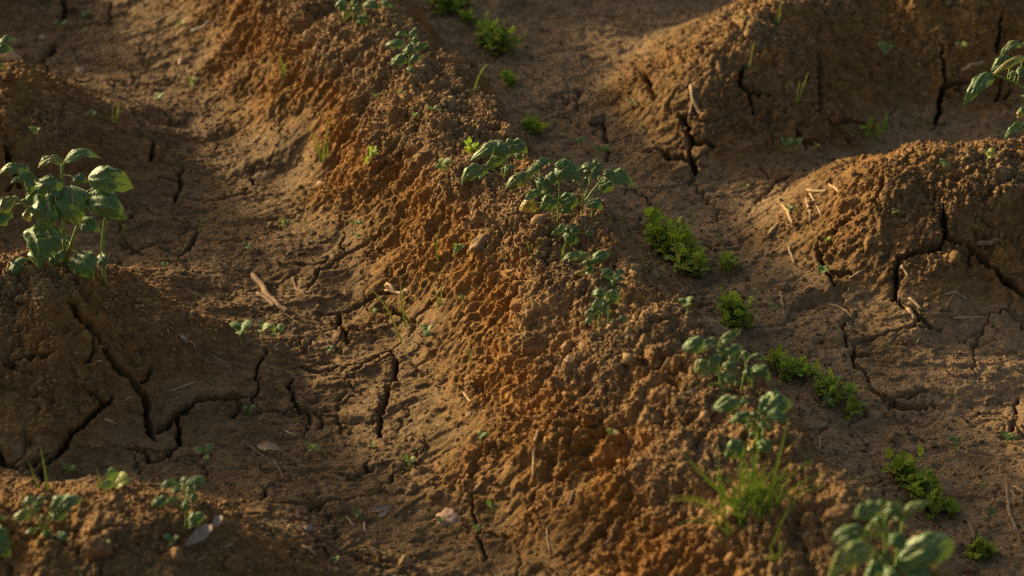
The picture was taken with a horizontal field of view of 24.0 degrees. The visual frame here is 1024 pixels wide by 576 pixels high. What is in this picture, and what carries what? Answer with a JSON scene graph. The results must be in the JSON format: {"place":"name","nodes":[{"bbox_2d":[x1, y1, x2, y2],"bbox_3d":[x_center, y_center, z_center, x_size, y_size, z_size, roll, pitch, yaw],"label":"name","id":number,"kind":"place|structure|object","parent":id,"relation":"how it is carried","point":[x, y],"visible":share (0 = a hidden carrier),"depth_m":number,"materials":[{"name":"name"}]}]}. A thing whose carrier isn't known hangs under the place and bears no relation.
{"place":"outdoors","nodes":[
{"label":"outdoors","id":0,"kind":"place"},
{"bbox_2d":[0,0,1023,575],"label":"ground","id":1,"kind":"structure","parent":0,"point":[152,400],"depth_m":3.36,"materials":[{"name":"soil"}]},
{"bbox_2d":[0,514,10,556],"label":"potato plant","id":2,"kind":"object","parent":1,"relation":"on","point":[5,550],"visible":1,"depth_m":2.68,"materials":[{"name":"green plant"}]},
{"bbox_2d":[0,35,16,68],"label":"potato plant","id":3,"kind":"object","parent":1,"relation":"on","point":[5,48],"visible":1,"depth_m":3.73,"materials":[{"name":"green plant"}]},
{"bbox_2d":[0,51,21,61],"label":"clod","id":4,"kind":"object","parent":1,"relation":"on","point":[11,56],"visible":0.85,"depth_m":4.15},
{"bbox_2d":[17,562,33,574],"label":"clod","id":5,"kind":"object","parent":1,"relation":"on","point":[22,568],"visible":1,"depth_m":2.70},
{"bbox_2d":[29,125,40,139],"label":"weed sprout","id":6,"kind":"object","parent":1,"relation":"on","point":[32,128],"visible":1,"depth_m":3.66,"materials":[{"name":"green plant"}]},
{"bbox_2d":[26,447,48,490],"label":"grass sprig","id":7,"kind":"object","parent":1,"relation":"on","point":[44,473],"depth_m":2.87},
{"bbox_2d":[12,493,82,541],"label":"potato plant","id":8,"kind":"object","parent":1,"relation":"on","point":[61,506],"visible":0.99,"depth_m":2.70,"materials":[{"name":"green plant"}]},
{"bbox_2d":[53,20,68,30],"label":"weed sprout","id":9,"kind":"object","parent":1,"relation":"on","point":[57,22],"visible":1,"depth_m":4.25,"materials":[{"name":"green plant"}]},
{"bbox_2d":[0,148,133,284],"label":"potato plant","id":10,"kind":"object","parent":1,"relation":"on","point":[45,237],"visible":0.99,"depth_m":3.14,"materials":[{"name":"green plant"}]},
{"bbox_2d":[62,463,75,475],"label":"weed sprout","id":11,"kind":"object","parent":1,"relation":"on","point":[69,467],"visible":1,"depth_m":3.03,"materials":[{"name":"green plant"}]},
{"bbox_2d":[81,536,112,561],"bbox_3d":[-0.465,0.292,2.694,0.036,0.032,0.027,0,30,0],"label":"clod","id":12,"kind":"object","parent":1,"relation":"on","point":[93,548],"visible":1,"depth_m":2.69,"materials":[{"name":"soil"}]},
{"bbox_2d":[97,467,130,489],"bbox_3d":[-0.464,0.231,2.823,0.038,0.031,0.029,0,30,0],"label":"weed sprout","id":13,"kind":"object","parent":1,"relation":"on","point":[120,479],"visible":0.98,"depth_m":2.82,"materials":[{"name":"green plant"}]},
{"bbox_2d":[112,104,118,125],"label":"grass sprig","id":14,"kind":"object","parent":1,"relation":"on","point":[116,118],"depth_m":3.80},
{"bbox_2d":[162,534,179,545],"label":"weed sprout","id":15,"kind":"object","parent":1,"relation":"on","point":[168,537],"visible":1,"depth_m":2.73,"materials":[{"name":"green plant"}]},
{"bbox_2d":[151,476,205,527],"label":"potato plant","id":16,"kind":"object","parent":1,"relation":"on","point":[193,484],"visible":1,"depth_m":2.74,"materials":[{"name":"green plant"}]},
{"bbox_2d":[191,20,211,31],"bbox_3d":[-0.535,-0.451,4.151,0.039,0.024,0.010,3,30,6],"label":"stick","id":17,"kind":"object","parent":1,"relation":"on","point":[207,22],"visible":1,"depth_m":4.15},
{"bbox_2d":[193,443,213,464],"bbox_3d":[-0.393,0.214,3.061,0.027,0.034,0.016,10,31,16],"label":"weed sprout","id":18,"kind":"object","parent":1,"relation":"on","point":[207,449],"visible":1,"depth_m":3.06,"materials":[{"name":"green plant"}]},
{"bbox_2d":[185,515,222,545],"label":"dry leaf","id":19,"kind":"object","parent":1,"relation":"on","point":[201,532],"visible":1,"depth_m":2.75,"materials":[{"name":"plant"}]},
{"bbox_2d":[223,554,244,574],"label":"clod","id":20,"kind":"object","parent":1,"relation":"on","point":[234,564],"visible":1,"depth_m":2.74,"materials":[{"name":"soil"}]},
{"bbox_2d":[229,319,252,345],"bbox_3d":[-0.371,0.063,3.286,0.024,0.044,0.036,-21,36,-31],"label":"weed sprout","id":21,"kind":"object","parent":1,"relation":"on","point":[244,326],"visible":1,"depth_m":3.28,"materials":[{"name":"green plant"}]},
{"bbox_2d":[241,405,256,415],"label":"weed sprout","id":22,"kind":"object","parent":1,"relation":"on","point":[246,407],"visible":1,"depth_m":3.16,"materials":[{"name":"green plant"}]},
{"bbox_2d":[250,169,271,183],"bbox_3d":[-0.389,-0.172,3.754,0.038,0.018,0.028,-10,32,-17],"label":"clod","id":23,"kind":"object","parent":1,"relation":"on","point":[259,175],"visible":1,"depth_m":3.75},
{"bbox_2d":[241,439,285,479],"bbox_3d":[-0.313,0.220,3.084,0.016,0.012,0.116,-19,35,-29],"label":"root","id":24,"kind":"object","parent":1,"relation":"on","point":[263,455],"visible":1,"depth_m":3.09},
{"bbox_2d":[258,321,270,337],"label":"weed sprout","id":25,"kind":"object","parent":1,"relation":"on","point":[263,325],"visible":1,"depth_m":3.31,"materials":[{"name":"green plant"}]},
{"bbox_2d":[257,442,281,450],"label":"dry leaf","id":26,"kind":"object","parent":1,"relation":"on","point":[263,446],"visible":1,"depth_m":3.10,"materials":[{"name":"plant"}]},
{"bbox_2d":[250,272,289,313],"bbox_3d":[-0.352,0.008,3.436,0.025,0.016,0.136,-14,33,-23],"label":"stick","id":27,"kind":"object","parent":1,"relation":"on","point":[268,297],"visible":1,"depth_m":3.42,"materials":[{"name":"wood"}]},
{"bbox_2d":[269,323,285,341],"bbox_3d":[-0.324,0.066,3.316,0.026,0.030,0.021,0,30,0],"label":"weed sprout","id":28,"kind":"object","parent":1,"relation":"on","point":[279,328],"visible":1,"depth_m":3.31,"materials":[{"name":"green plant"}]},
{"bbox_2d":[278,53,286,84],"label":"grass sprig","id":29,"kind":"object","parent":1,"relation":"on","point":[283,72],"depth_m":3.82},
{"bbox_2d":[302,28,312,43],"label":"clod","id":30,"kind":"object","parent":1,"relation":"on","point":[305,38],"visible":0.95,"depth_m":3.87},
{"bbox_2d":[304,441,320,457],"bbox_3d":[-0.257,0.211,3.096,0.016,0.029,0.019,-19,35,-29],"label":"weed sprout","id":31,"kind":"object","parent":1,"relation":"on","point":[312,447],"visible":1,"depth_m":3.09,"materials":[{"name":"green plant"}]},
{"bbox_2d":[309,119,330,162],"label":"grass sprig","id":32,"kind":"object","parent":1,"relation":"on","point":[321,158],"depth_m":3.66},
{"bbox_2d":[335,0,392,25],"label":"potato plant","id":33,"kind":"object","parent":1,"relation":"on","point":[341,5],"visible":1,"depth_m":3.77,"materials":[{"name":"green plant"}]},
{"bbox_2d":[364,145,378,163],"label":"weed clump","id":34,"kind":"object","parent":1,"relation":"on","point":[372,153],"visible":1,"depth_m":3.55,"materials":[{"name":"green plant"}]},
{"bbox_2d":[363,483,381,495],"bbox_3d":[-0.175,0.254,3.016,0.024,0.017,0.022,0,30,0],"label":"clod","id":35,"kind":"object","parent":1,"relation":"on","point":[372,490],"visible":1,"depth_m":3.01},
{"bbox_2d":[369,505,390,517],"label":"dry leaf","id":36,"kind":"object","parent":1,"relation":"on","point":[383,512],"visible":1,"depth_m":2.97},
{"bbox_2d":[359,282,406,342],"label":"grass sprig","id":37,"kind":"object","parent":1,"relation":"on","point":[403,315],"depth_m":3.29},
{"bbox_2d":[384,282,409,294],"bbox_3d":[-0.163,0.003,3.372,0.009,0.018,0.057,-24,38,-36],"label":"stick","id":38,"kind":"object","parent":1,"relation":"on","point":[392,290],"visible":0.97,"depth_m":3.38,"materials":[{"name":"wood"}]},
{"bbox_2d":[398,555,412,567],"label":"clod","id":39,"kind":"object","parent":1,"relation":"on","point":[405,561],"visible":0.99,"depth_m":2.88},
{"bbox_2d":[385,27,428,73],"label":"potato plant","id":40,"kind":"object","parent":1,"relation":"on","point":[402,58],"visible":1,"depth_m":3.61,"materials":[{"name":"green plant"}]},
{"bbox_2d":[402,454,416,466],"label":"weed sprout","id":41,"kind":"object","parent":1,"relation":"on","point":[405,457],"visible":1,"depth_m":3.04,"materials":[{"name":"green plant"}]},
{"bbox_2d":[422,324,433,336],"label":"weed sprout","id":42,"kind":"object","parent":1,"relation":"on","point":[427,333],"visible":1,"depth_m":3.26,"materials":[{"name":"green plant"}]},
{"bbox_2d":[428,489,441,499],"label":"clod","id":43,"kind":"object","parent":1,"relation":"on","point":[435,494],"visible":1,"depth_m":2.98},
{"bbox_2d":[432,282,441,306],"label":"grass sprig","id":44,"kind":"object","parent":1,"relation":"on","point":[438,303],"depth_m":3.27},
{"bbox_2d":[435,225,441,261],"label":"grass sprig","id":45,"kind":"object","parent":1,"relation":"on","point":[436,252],"depth_m":3.31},
{"bbox_2d":[436,157,451,172],"bbox_3d":[-0.100,-0.169,3.400,0.023,0.034,0.026,20,36,31],"label":"weed sprout","id":46,"kind":"object","parent":1,"relation":"on","point":[446,162],"visible":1,"depth_m":3.40,"materials":[{"name":"green plant"}]},
{"bbox_2d":[425,0,470,15],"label":"weed clump","id":47,"kind":"object","parent":1,"relation":"on","point":[441,6],"visible":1,"depth_m":4.29,"materials":[{"name":"green plant"}]},
{"bbox_2d":[436,508,460,524],"bbox_3d":[-0.079,0.281,2.953,0.032,0.014,0.030,0,30,0],"label":"stone","id":48,"kind":"object","parent":1,"relation":"on","point":[450,515],"visible":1,"depth_m":2.95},
{"bbox_2d":[453,242,464,255],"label":"weed sprout","id":49,"kind":"object","parent":1,"relation":"on","point":[459,247],"visible":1,"depth_m":3.30,"materials":[{"name":"green plant"}]},
{"bbox_2d":[457,7,476,25],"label":"weed clump","id":50,"kind":"object","parent":1,"relation":"on","point":[467,16],"visible":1,"depth_m":4.26,"materials":[{"name":"green plant"}]},
{"bbox_2d":[463,136,480,152],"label":"weed clump","id":51,"kind":"object","parent":1,"relation":"on","point":[471,148],"visible":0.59,"depth_m":3.43,"materials":[{"name":"green plant"}]},
{"bbox_2d":[469,233,487,253],"bbox_3d":[-0.044,-0.060,3.265,0.029,0.031,0.033,0,30,0],"label":"clod","id":52,"kind":"object","parent":1,"relation":"on","point":[477,244],"visible":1,"depth_m":3.25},
{"bbox_2d":[472,64,486,91],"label":"grass sprig","id":53,"kind":"object","parent":1,"relation":"on","point":[478,78],"depth_m":3.59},
{"bbox_2d":[477,431,488,443],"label":"weed sprout","id":54,"kind":"object","parent":1,"relation":"on","point":[480,433],"visible":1,"depth_m":3.00,"materials":[{"name":"green plant"}]},
{"bbox_2d":[486,500,498,513],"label":"weed sprout","id":55,"kind":"object","parent":1,"relation":"on","point":[489,503],"visible":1,"depth_m":2.93,"materials":[{"name":"green plant"}]},
{"bbox_2d":[461,138,527,183],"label":"potato plant","id":56,"kind":"object","parent":1,"relation":"on","point":[499,150],"visible":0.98,"depth_m":3.33,"materials":[{"name":"green plant"}]},
{"bbox_2d":[473,10,527,54],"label":"weed clump","id":57,"kind":"object","parent":1,"relation":"on","point":[491,35],"visible":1,"depth_m":4.18,"materials":[{"name":"green plant"}]},
{"bbox_2d":[499,68,519,86],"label":"weed clump","id":58,"kind":"object","parent":1,"relation":"on","point":[510,78],"visible":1,"depth_m":4.07,"materials":[{"name":"green plant"}]},
{"bbox_2d":[0,0,1023,575],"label":"soil clods","id":59,"kind":"object","parent":1,"relation":"on","point":[952,256],"visible":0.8,"depth_m":3.19,"materials":[{"name":"soil"}]},
{"bbox_2d":[519,112,549,134],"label":"weed clump","id":60,"kind":"object","parent":1,"relation":"on","point":[534,124],"visible":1,"depth_m":3.91,"materials":[{"name":"green plant"}]},
{"bbox_2d":[532,430,538,475],"bbox_3d":[0.029,0.201,2.927,0.009,0.040,0.042,0,30,0],"label":"bit of straw","id":61,"kind":"object","parent":1,"relation":"on","point":[534,454],"visible":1,"depth_m":2.93,"materials":[{"name":"plant"}]},
{"bbox_2d":[505,157,580,222],"bbox_3d":[0.041,-0.122,3.195,0.100,0.110,0.034,0,30,0],"label":"potato plant","id":62,"kind":"object","parent":1,"relation":"on","point":[567,169],"visible":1,"depth_m":3.18,"materials":[{"name":"green plant"}]},
{"bbox_2d":[563,488,576,516],"bbox_3d":[0.069,0.254,2.860,0.005,0.015,0.044,9,31,16],"label":"root","id":63,"kind":"object","parent":1,"relation":"on","point":[571,497],"visible":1,"depth_m":2.86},
{"bbox_2d":[551,224,594,250],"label":"potato plant","id":64,"kind":"object","parent":1,"relation":"on","point":[570,236],"visible":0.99,"depth_m":3.17,"materials":[{"name":"green plant"}]},
{"bbox_2d":[573,136,588,146],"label":"weed sprout","id":65,"kind":"object","parent":1,"relation":"on","point":[578,139],"visible":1,"depth_m":3.85,"materials":[{"name":"green plant"}]},
{"bbox_2d":[561,250,610,276],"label":"potato plant","id":66,"kind":"object","parent":1,"relation":"on","point":[599,256],"visible":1,"depth_m":3.10,"materials":[{"name":"green plant"}]},
{"bbox_2d":[587,112,605,126],"bbox_3d":[0.138,-0.271,3.896,0.033,0.026,0.024,0,30,0],"label":"clod","id":67,"kind":"object","parent":1,"relation":"on","point":[596,119],"visible":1,"depth_m":3.89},
{"bbox_2d":[593,144,610,156],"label":"weed sprout","id":68,"kind":"object","parent":1,"relation":"on","point":[605,148],"visible":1,"depth_m":3.82,"materials":[{"name":"green plant"}]},
{"bbox_2d":[571,159,633,218],"bbox_3d":[0.119,-0.120,3.192,0.084,0.108,0.037,0,30,0],"label":"potato plant","id":69,"kind":"object","parent":1,"relation":"on","point":[616,176],"visible":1,"depth_m":3.17,"materials":[{"name":"green plant"}]},
{"bbox_2d":[589,519,616,561],"bbox_3d":[0.109,0.292,2.783,0.010,0.037,0.051,25,38,36],"label":"root","id":70,"kind":"object","parent":1,"relation":"on","point":[610,538],"visible":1,"depth_m":2.78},
{"bbox_2d":[584,287,627,331],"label":"potato plant","id":71,"kind":"object","parent":1,"relation":"on","point":[612,296],"visible":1,"depth_m":2.99,"materials":[{"name":"green plant"}]},
{"bbox_2d":[601,268,625,289],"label":"potato plant","id":72,"kind":"object","parent":1,"relation":"on","point":[609,274],"visible":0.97,"depth_m":3.08,"materials":[{"name":"green plant"}]},
{"bbox_2d":[642,207,710,278],"bbox_3d":[0.250,-0.062,3.545,0.075,0.070,0.177,-10,31,-17],"label":"weed clump","id":73,"kind":"object","parent":1,"relation":"on","point":[677,246],"visible":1,"depth_m":3.54,"materials":[{"name":"green plant"}]},
{"bbox_2d":[679,296,694,313],"bbox_3d":[0.213,0.027,2.978,0.021,0.034,0.018,15,33,24],"label":"weed sprout","id":74,"kind":"object","parent":1,"relation":"on","point":[687,300],"visible":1,"depth_m":2.98,"materials":[{"name":"green plant"}]},
{"bbox_2d":[688,84,700,114],"bbox_3d":[0.282,-0.292,3.777,0.020,0.034,0.059,-8,31,-14],"label":"stick","id":75,"kind":"object","parent":1,"relation":"on","point":[693,102],"visible":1,"depth_m":3.77,"materials":[{"name":"wood"}]},
{"bbox_2d":[682,329,742,393],"bbox_3d":[0.236,0.097,2.851,0.073,0.098,0.043,0,30,0],"label":"potato plant","id":76,"kind":"object","parent":1,"relation":"on","point":[697,345],"visible":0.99,"depth_m":2.84,"materials":[{"name":"green plant"}]},
{"bbox_2d":[702,315,736,342],"bbox_3d":[0.280,0.057,3.322,0.061,0.038,0.049,0,30,0],"label":"clod","id":77,"kind":"object","parent":1,"relation":"on","point":[718,326],"visible":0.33,"depth_m":3.31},
{"bbox_2d":[720,239,731,247],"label":"clod","id":78,"kind":"object","parent":1,"relation":"on","point":[724,242],"visible":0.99,"depth_m":3.56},
{"bbox_2d":[717,249,740,273],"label":"weed clump","id":79,"kind":"object","parent":1,"relation":"on","point":[726,261],"visible":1,"depth_m":3.50,"materials":[{"name":"green plant"}]},
{"bbox_2d":[714,285,754,329],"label":"weed clump","id":80,"kind":"object","parent":1,"relation":"on","point":[734,313],"visible":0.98,"depth_m":3.36,"materials":[{"name":"green plant"}]},
{"bbox_2d":[664,415,829,550],"bbox_3d":[0.259,0.226,2.652,0.180,0.159,0.092,5,30,9],"label":"grass tuft","id":81,"kind":"object","parent":1,"relation":"on","point":[756,494],"visible":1,"depth_m":2.65,"materials":[{"name":"plant"}]},
{"bbox_2d":[734,350,769,390],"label":"potato plant","id":82,"kind":"object","parent":1,"relation":"on","point":[760,370],"visible":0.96,"depth_m":2.86,"materials":[{"name":"green plant"}]},
{"bbox_2d":[713,389,792,458],"bbox_3d":[0.275,0.159,2.753,0.094,0.089,0.050,0,30,0],"label":"potato plant","id":83,"kind":"object","parent":1,"relation":"on","point":[775,405],"visible":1,"depth_m":2.75,"materials":[{"name":"green plant"}]},
{"bbox_2d":[764,539,781,561],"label":"grass sprig","id":84,"kind":"object","parent":1,"relation":"on","point":[773,558],"depth_m":2.62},
{"bbox_2d":[768,303,780,317],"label":"weed sprout","id":85,"kind":"object","parent":1,"relation":"on","point":[772,305],"visible":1,"depth_m":3.38,"materials":[{"name":"green plant"}]},
{"bbox_2d":[779,282,789,290],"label":"clod","id":86,"kind":"object","parent":1,"relation":"on","point":[784,286],"visible":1,"depth_m":3.43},
{"bbox_2d":[781,204,793,224],"bbox_3d":[0.408,-0.111,3.561,0.007,0.008,0.063,-4,30,-7],"label":"straw bit","id":87,"kind":"object","parent":1,"relation":"on","point":[788,213],"visible":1,"depth_m":3.55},
{"bbox_2d":[780,138,794,153],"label":"weed sprout","id":88,"kind":"object","parent":1,"relation":"on","point":[789,141],"visible":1,"depth_m":3.73,"materials":[{"name":"green plant"}]},
{"bbox_2d":[761,342,822,380],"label":"weed clump","id":89,"kind":"object","parent":1,"relation":"on","point":[790,366],"visible":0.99,"depth_m":3.25,"materials":[{"name":"green plant"}]},
{"bbox_2d":[792,137,802,153],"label":"weed sprout","id":90,"kind":"object","parent":1,"relation":"on","point":[798,141],"visible":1,"depth_m":3.73,"materials":[{"name":"green plant"}]},
{"bbox_2d":[795,72,808,106],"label":"grass sprig","id":91,"kind":"object","parent":1,"relation":"on","point":[796,100],"depth_m":3.77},
{"bbox_2d":[816,265,828,281],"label":"weed sprout","id":92,"kind":"object","parent":1,"relation":"on","point":[822,269],"visible":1,"depth_m":3.40,"materials":[{"name":"green plant"}]},
{"bbox_2d":[822,396,833,408],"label":"weed sprout","id":93,"kind":"object","parent":1,"relation":"on","point":[825,400],"visible":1,"depth_m":3.20,"materials":[{"name":"green plant"}]},
{"bbox_2d":[807,359,867,420],"bbox_3d":[0.436,0.136,3.219,0.060,0.049,0.101,-18,35,-29],"label":"weed clump","id":94,"kind":"object","parent":1,"relation":"on","point":[830,383],"visible":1,"depth_m":3.21,"materials":[{"name":"green plant"}]},
{"bbox_2d":[822,503,855,527],"bbox_3d":[0.358,0.249,2.623,0.035,0.022,0.030,24,37,35],"label":"clod","id":95,"kind":"object","parent":1,"relation":"on","point":[838,515],"visible":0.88,"depth_m":2.62,"materials":[{"name":"soil"}]},
{"bbox_2d":[828,303,853,318],"bbox_3d":[0.464,0.031,3.381,0.008,0.006,0.051,-22,36,-33],"label":"straw bit","id":96,"kind":"object","parent":1,"relation":"on","point":[839,307],"visible":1,"depth_m":3.38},
{"bbox_2d":[852,112,888,141],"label":"weed seedling","id":97,"kind":"object","parent":1,"relation":"on","point":[868,126],"visible":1,"depth_m":3.82,"materials":[{"name":"green plant"}]},
{"bbox_2d":[878,42,895,58],"bbox_3d":[0.607,-0.386,3.930,0.024,0.028,0.027,-21,36,-32],"label":"weed sprout","id":98,"kind":"object","parent":1,"relation":"on","point":[883,46],"visible":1,"depth_m":3.93,"materials":[{"name":"green plant"}]},
{"bbox_2d":[828,499,954,575],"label":"potato plant","id":99,"kind":"object","parent":1,"relation":"on","point":[916,555],"visible":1,"depth_m":2.49,"materials":[{"name":"green plant"}]},
{"bbox_2d":[905,307,915,319],"bbox_3d":[0.552,0.037,3.346,0.007,0.018,0.031,-11,32,-18],"label":"straw bit","id":100,"kind":"object","parent":1,"relation":"on","point":[910,311],"visible":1,"depth_m":3.34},
{"bbox_2d":[882,444,949,518],"bbox_3d":[0.513,0.241,3.044,0.060,0.063,0.128,-12,32,-19],"label":"weed clump","id":101,"kind":"object","parent":1,"relation":"on","point":[913,480],"visible":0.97,"depth_m":3.03,"materials":[{"name":"green plant"}]},
{"bbox_2d":[942,496,962,517],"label":"weed clump","id":102,"kind":"object","parent":1,"relation":"on","point":[951,506],"visible":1,"depth_m":3.01,"materials":[{"name":"green plant"}]},
{"bbox_2d":[948,435,961,451],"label":"weed sprout","id":103,"kind":"object","parent":1,"relation":"on","point":[953,438],"visible":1,"depth_m":3.10,"materials":[{"name":"green plant"}]},
{"bbox_2d":[961,566,978,575],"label":"clod","id":104,"kind":"object","parent":1,"relation":"on","point":[969,571],"visible":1,"depth_m":2.89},
{"bbox_2d":[953,316,987,318],"bbox_3d":[0.636,0.041,3.340,0.049,0.006,0.007,0,30,0],"label":"straw bit","id":105,"kind":"object","parent":1,"relation":"on","point":[969,317],"visible":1,"depth_m":3.34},
{"bbox_2d":[961,61,983,71],"bbox_3d":[0.750,-0.362,3.925,0.044,0.012,0.008,-14,33,-23],"label":"straw bit","id":106,"kind":"object","parent":1,"relation":"on","point":[969,65],"visible":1,"depth_m":3.92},
{"bbox_2d":[963,533,999,561],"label":"weed clump","id":107,"kind":"object","parent":1,"relation":"on","point":[980,548],"visible":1,"depth_m":2.92,"materials":[{"name":"green plant"}]},
{"bbox_2d":[974,237,1002,246],"bbox_3d":[0.671,-0.065,3.393,0.041,0.015,0.011,0,30,0],"label":"stick","id":108,"kind":"object","parent":1,"relation":"on","point":[979,243],"visible":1,"depth_m":3.39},
{"bbox_2d":[982,148,994,163],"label":"weed sprout","id":109,"kind":"object","parent":1,"relation":"on","point":[990,151],"visible":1,"depth_m":3.44,"materials":[{"name":"green plant"}]},
{"bbox_2d":[962,40,1023,106],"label":"potato plant","id":110,"kind":"object","parent":1,"relation":"on","point":[981,82],"visible":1,"depth_m":3.40,"materials":[{"name":"green plant"}]},
{"bbox_2d":[1001,430,1017,442],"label":"weed sprout","id":111,"kind":"object","parent":1,"relation":"on","point":[1008,436],"visible":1,"depth_m":3.11,"materials":[{"name":"green plant"}]},
{"bbox_2d":[1005,484,1017,531],"bbox_3d":[0.619,0.274,2.991,0.008,0.013,0.090,0,30,0],"label":"straw bit","id":112,"kind":"object","parent":1,"relation":"on","point":[1008,506],"visible":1,"depth_m":2.99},
{"bbox_2d":[1004,107,1023,138],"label":"potato plant","id":113,"kind":"object","parent":1,"relation":"on","point":[1016,126],"visible":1,"depth_m":3.48,"materials":[{"name":"green plant"}]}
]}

